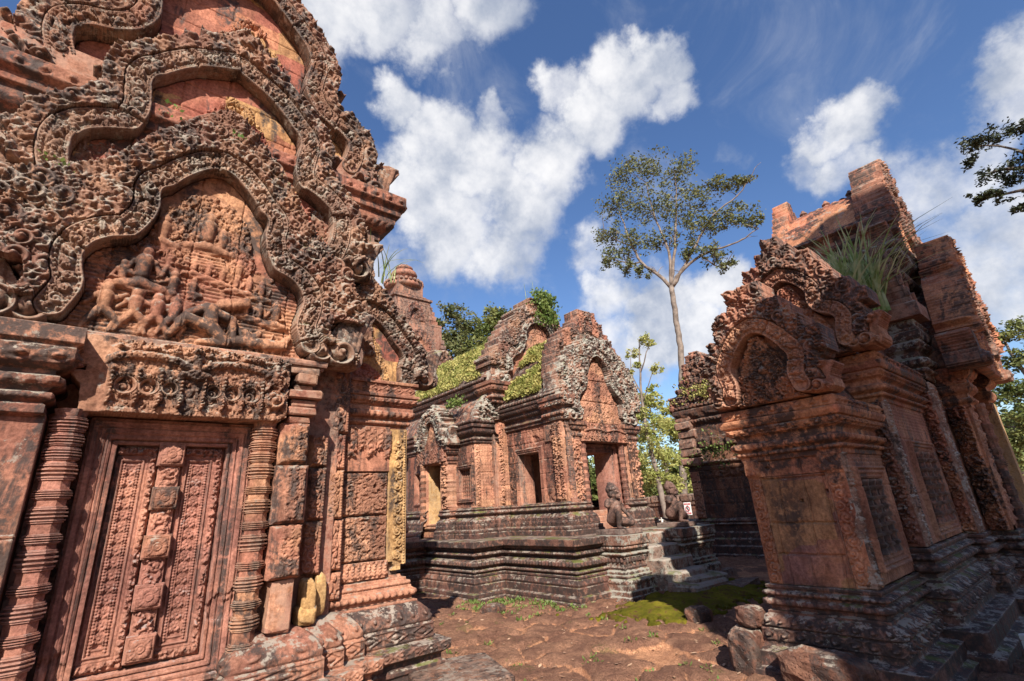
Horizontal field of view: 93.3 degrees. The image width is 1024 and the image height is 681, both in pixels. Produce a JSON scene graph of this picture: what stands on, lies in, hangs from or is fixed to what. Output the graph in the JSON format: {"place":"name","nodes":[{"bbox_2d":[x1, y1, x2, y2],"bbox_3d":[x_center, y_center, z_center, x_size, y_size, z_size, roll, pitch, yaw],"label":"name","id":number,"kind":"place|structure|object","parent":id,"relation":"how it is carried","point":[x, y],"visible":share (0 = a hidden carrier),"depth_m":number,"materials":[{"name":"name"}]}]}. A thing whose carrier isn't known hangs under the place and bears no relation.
{"place":"outdoors","nodes":[
{"label":"outdoors","id":0,"kind":"place"},
{"bbox_2d":[0,0,1023,469],"label":"sky","id":1,"kind":"structure","parent":0,"point":[501,123],"materials":[{"name":"blue"}]},
{"bbox_2d":[412,556,1023,680],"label":"ground","id":2,"kind":"structure","parent":0,"point":[533,646],"depth_m":5.73,"materials":[{"name":"brown soil"}]},
{"bbox_2d":[0,0,450,680],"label":"sandstone shrine","id":3,"kind":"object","parent":2,"relation":"on","point":[218,364],"visible":1,"depth_m":4.04,"materials":[{"name":"red stone"}]},
{"bbox_2d":[37,149,74,172],"bbox_3d":[-3.443,-1.367,3.658,0.236,0.099,0.121,12,-25,-38],"label":"seedling","id":4,"kind":"object","parent":3,"relation":"on","point":[61,159],"visible":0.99,"depth_m":3.64,"materials":[{"name":"green plant"}]},
{"bbox_2d":[70,446,158,678],"bbox_3d":[-2.814,1.516,3.465,0.270,1.495,0.145,12,-24,-38],"label":"door leaf","id":5,"kind":"structure","parent":3,"relation":"in","point":[105,622],"depth_m":3.44,"materials":[{"name":"stone"}]},
{"bbox_2d":[159,99,184,119],"bbox_3d":[-3.017,-2.076,4.325,0.155,0.113,0.192,-17,-23,33],"label":"seedling","id":6,"kind":"object","parent":3,"relation":"on","point":[168,101],"visible":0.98,"depth_m":4.33,"materials":[{"name":"green plant"}]},
{"bbox_2d":[148,447,224,662],"bbox_3d":[-2.481,1.587,3.732,0.295,1.495,0.146,12,-24,-38],"label":"door leaf","id":7,"kind":"structure","parent":3,"relation":"in","point":[178,623],"depth_m":3.71,"materials":[{"name":"stone"}]},
{"bbox_2d":[232,129,246,139],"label":"seedling","id":8,"kind":"object","parent":3,"relation":"on","point":[239,135],"visible":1,"depth_m":4.60,"materials":[{"name":"green plant"}]},
{"bbox_2d":[370,232,422,283],"bbox_3d":[-1.442,-0.988,6.022,0.685,0.592,0.542,0,-19,-11],"label":"grass tuft","id":9,"kind":"object","parent":3,"relation":"on","point":[383,274],"visible":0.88,"depth_m":5.91,"materials":[{"name":"green plant"}]},
{"bbox_2d":[408,652,514,680],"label":"stone slab","id":10,"kind":"structure","parent":2,"relation":"on","point":[482,666],"depth_m":4.41,"materials":[{"name":"stone"}]},
{"bbox_2d":[480,602,505,613],"bbox_3d":[-0.308,4.357,7.819,0.423,0.191,0.300,12,-25,-38],"label":"field stone","id":11,"kind":"object","parent":2,"relation":"on","point":[496,607],"visible":0.66,"depth_m":7.74,"materials":[{"name":"stone"}]},
{"bbox_2d":[396,297,760,607],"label":"sandstone hall","id":12,"kind":"structure","parent":2,"relation":"on","point":[500,503],"depth_m":10.64,"materials":[{"name":"stone"}]},
{"bbox_2d":[406,517,418,542],"bbox_3d":[-2.401,3.910,10.544,0.679,0.922,0.586,8,-22,-29],"label":"guardian statue","id":13,"kind":"object","parent":12,"relation":"on","point":[410,537],"visible":0.15,"depth_m":10.30,"materials":[{"name":"brown stone"}]},
{"bbox_2d":[415,341,487,402],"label":"roof plants","id":14,"kind":"object","parent":12,"relation":"on","point":[449,377],"visible":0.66,"depth_m":13.53,"materials":[{"name":"green plant"}]},
{"bbox_2d":[445,394,466,409],"bbox_3d":[-1.369,1.489,11.737,0.408,0.335,0.882,12,-25,-38],"label":"wall plant","id":15,"kind":"object","parent":12,"relation":"attached to","point":[454,401],"depth_m":11.70,"materials":[{"name":"green plant"}]},
{"bbox_2d":[503,340,546,401],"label":"roof plants","id":16,"kind":"object","parent":12,"relation":"on","point":[527,382],"visible":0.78,"depth_m":11.37,"materials":[{"name":"green plant"}]},
{"bbox_2d":[526,287,561,327],"bbox_3d":[0.883,-0.911,13.338,1.207,1.152,0.544,12,-25,-38],"label":"gable vine","id":17,"kind":"object","parent":12,"relation":"attached to","point":[544,299],"visible":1,"depth_m":13.25,"materials":[{"name":"green plant"}]},
{"bbox_2d":[596,482,642,534],"bbox_3d":[1.928,3.107,9.002,0.583,0.924,0.681,9,-23,-33],"label":"guardian statue","id":18,"kind":"object","parent":12,"relation":"on","point":[614,505],"visible":1,"depth_m":8.87,"materials":[{"name":"stone"}]},
{"bbox_2d":[657,481,696,527],"bbox_3d":[3.380,3.424,10.181,0.681,0.922,0.586,-18,-24,35],"label":"guardian statue","id":19,"kind":"object","parent":12,"relation":"on","point":[676,514],"visible":1,"depth_m":10.00,"materials":[{"name":"stone"}]},
{"bbox_2d":[433,600,740,680],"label":"fallen leaves","id":20,"kind":"object","parent":2,"relation":"on","point":[723,664],"visible":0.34,"depth_m":5.36,"materials":[{"name":"brown plant"}]},
{"bbox_2d":[440,586,746,680],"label":"weeds","id":21,"kind":"object","parent":2,"relation":"on","point":[474,601],"visible":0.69,"depth_m":7.71,"materials":[{"name":"green plant"}]},
{"bbox_2d":[556,578,767,637],"bbox_3d":[2.810,4.159,7.737,4.410,0.276,2.100,12,-25,-38],"label":"moss","id":22,"kind":"object","parent":2,"relation":"on","point":[667,607],"visible":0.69,"depth_m":7.17,"materials":[{"name":"green plant"}]},
{"bbox_2d":[684,605,712,623],"bbox_3d":[2.489,3.684,6.444,0.352,0.282,0.308,12,-25,-38],"label":"field stone","id":23,"kind":"object","parent":2,"relation":"on","point":[699,614],"visible":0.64,"depth_m":6.36,"materials":[{"name":"brown stone"}]},
{"bbox_2d":[727,623,764,675],"bbox_3d":[2.280,2.987,4.642,0.389,0.464,0.306,12,-25,-38],"label":"fallen block","id":24,"kind":"object","parent":2,"relation":"on","point":[745,644],"depth_m":4.54,"materials":[{"name":"stone"}]},
{"bbox_2d":[734,604,765,627],"bbox_3d":[2.341,2.706,4.757,0.278,0.194,0.258,12,-25,-38],"label":"fallen block","id":25,"kind":"object","parent":24,"relation":"on","point":[749,615],"depth_m":4.67,"materials":[{"name":"stone"}]},
{"bbox_2d":[775,644,878,680],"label":"fallen block","id":26,"kind":"object","parent":2,"relation":"on","point":[801,662],"depth_m":3.94,"materials":[{"name":"stone"}]},
{"bbox_2d":[697,159,1023,680],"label":"sandstone gopura","id":27,"kind":"structure","parent":2,"relation":"on","point":[877,457],"depth_m":5.15,"materials":[{"name":"stone"}]},
{"bbox_2d":[799,199,950,312],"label":"tall grass","id":28,"kind":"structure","parent":27,"relation":"on","point":[858,271],"depth_m":6.92,"materials":[{"name":"green plant"}]},
{"bbox_2d":[1018,633,1023,647],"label":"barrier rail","id":29,"kind":"object","parent":2,"relation":"on","point":[1021,636],"visible":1,"depth_m":4.11,"materials":[{"name":"white"}]},
{"label":"terrain","id":30,"kind":"structure","parent":0,"visible":0},
{"bbox_2d":[383,264,453,359],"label":"temple tower","id":31,"kind":"structure","parent":30,"relation":"on","point":[405,291],"depth_m":23.03,"materials":[{"name":"stone"}]},
{"bbox_2d":[436,301,478,358],"bbox_3d":[-4.381,5.398,37.993,4.669,18.414,4.112,12,-25,-38],"label":"grey green tree","id":32,"kind":"object","parent":30,"relation":"on","point":[452,338],"visible":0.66,"depth_m":39.87,"materials":[{"name":"green plant"}]},
{"bbox_2d":[451,301,512,358],"bbox_3d":[-1.202,5.549,38.415,7.343,18.045,4.262,-1,-19,-8],"label":"round tree","id":33,"kind":"object","parent":30,"relation":"on","point":[486,327],"visible":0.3,"depth_m":39.81,"materials":[{"name":"green plant"}]},
{"bbox_2d":[625,331,679,521],"bbox_3d":[8.061,5.007,28.735,3.244,11.592,2.095,-3,-19,-1],"label":"slender tree","id":34,"kind":"object","parent":30,"relation":"on","point":[651,443],"visible":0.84,"depth_m":28.53,"materials":[{"name":"green plant"}]},
{"bbox_2d":[636,390,692,496],"bbox_3d":[9.720,7.279,30.714,6.291,8.436,3.131,-9,-20,16],"label":"yellow green tree","id":35,"kind":"object","parent":30,"relation":"on","point":[650,403],"visible":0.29,"depth_m":30.73,"materials":[{"name":"green plant"}]},
{"bbox_2d":[591,145,764,493],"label":"tall tree","id":36,"kind":"object","parent":30,"relation":"on","point":[709,225],"visible":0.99,"depth_m":42.27,"materials":[{"name":"green plant"}]},
{"bbox_2d":[684,502,691,518],"bbox_3d":[7.656,7.709,20.831,0.073,1.400,0.330,12,-25,-38],"label":"warning sign","id":37,"kind":"object","parent":30,"relation":"on","point":[687,507],"visible":0.88,"depth_m":20.95,"materials":[{"name":"white metal"}]},
{"bbox_2d":[668,351,764,558],"bbox_3d":[8.040,3.000,14.019,4.347,5.850,5.600,12,-25,-38],"label":"sandstone annex","id":38,"kind":"object","parent":30,"relation":"on","point":[723,500],"visible":0.26,"depth_m":13.70,"materials":[{"name":"stone"}]},
{"bbox_2d":[666,377,709,405],"bbox_3d":[5.649,1.454,14.244,0.467,1.066,2.584,12,-25,-38],"label":"wall plant","id":39,"kind":"object","parent":38,"relation":"attached to","point":[704,391],"depth_m":14.37,"materials":[{"name":"green plant"}]},
{"bbox_2d":[671,428,736,468],"bbox_3d":[5.558,3.054,13.712,0.338,1.164,2.506,12,-25,-38],"label":"wall plant","id":40,"kind":"object","parent":38,"relation":"attached to","point":[714,450],"depth_m":13.56,"materials":[{"name":"green plant"}]},
{"bbox_2d":[588,384,1023,499],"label":"distant woodland","id":41,"kind":"object","parent":30,"relation":"on","point":[594,482],"visible":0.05,"depth_m":38.06,"materials":[{"name":"green plant"}]},
{"bbox_2d":[645,471,1023,521],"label":"enclosure wall","id":42,"kind":"structure","parent":30,"relation":"on","point":[654,504],"depth_m":26.71,"materials":[{"name":"brown stone"}]},
{"bbox_2d":[954,116,1023,215],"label":"overhanging tree","id":43,"kind":"object","parent":30,"relation":"on","point":[1008,180],"visible":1,"depth_m":17.96,"materials":[{"name":"green plant"}]},
{"bbox_2d":[991,315,1023,475],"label":"edge tree","id":44,"kind":"object","parent":30,"relation":"on","point":[1008,389],"visible":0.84,"depth_m":15.28,"materials":[{"name":"green plant"}]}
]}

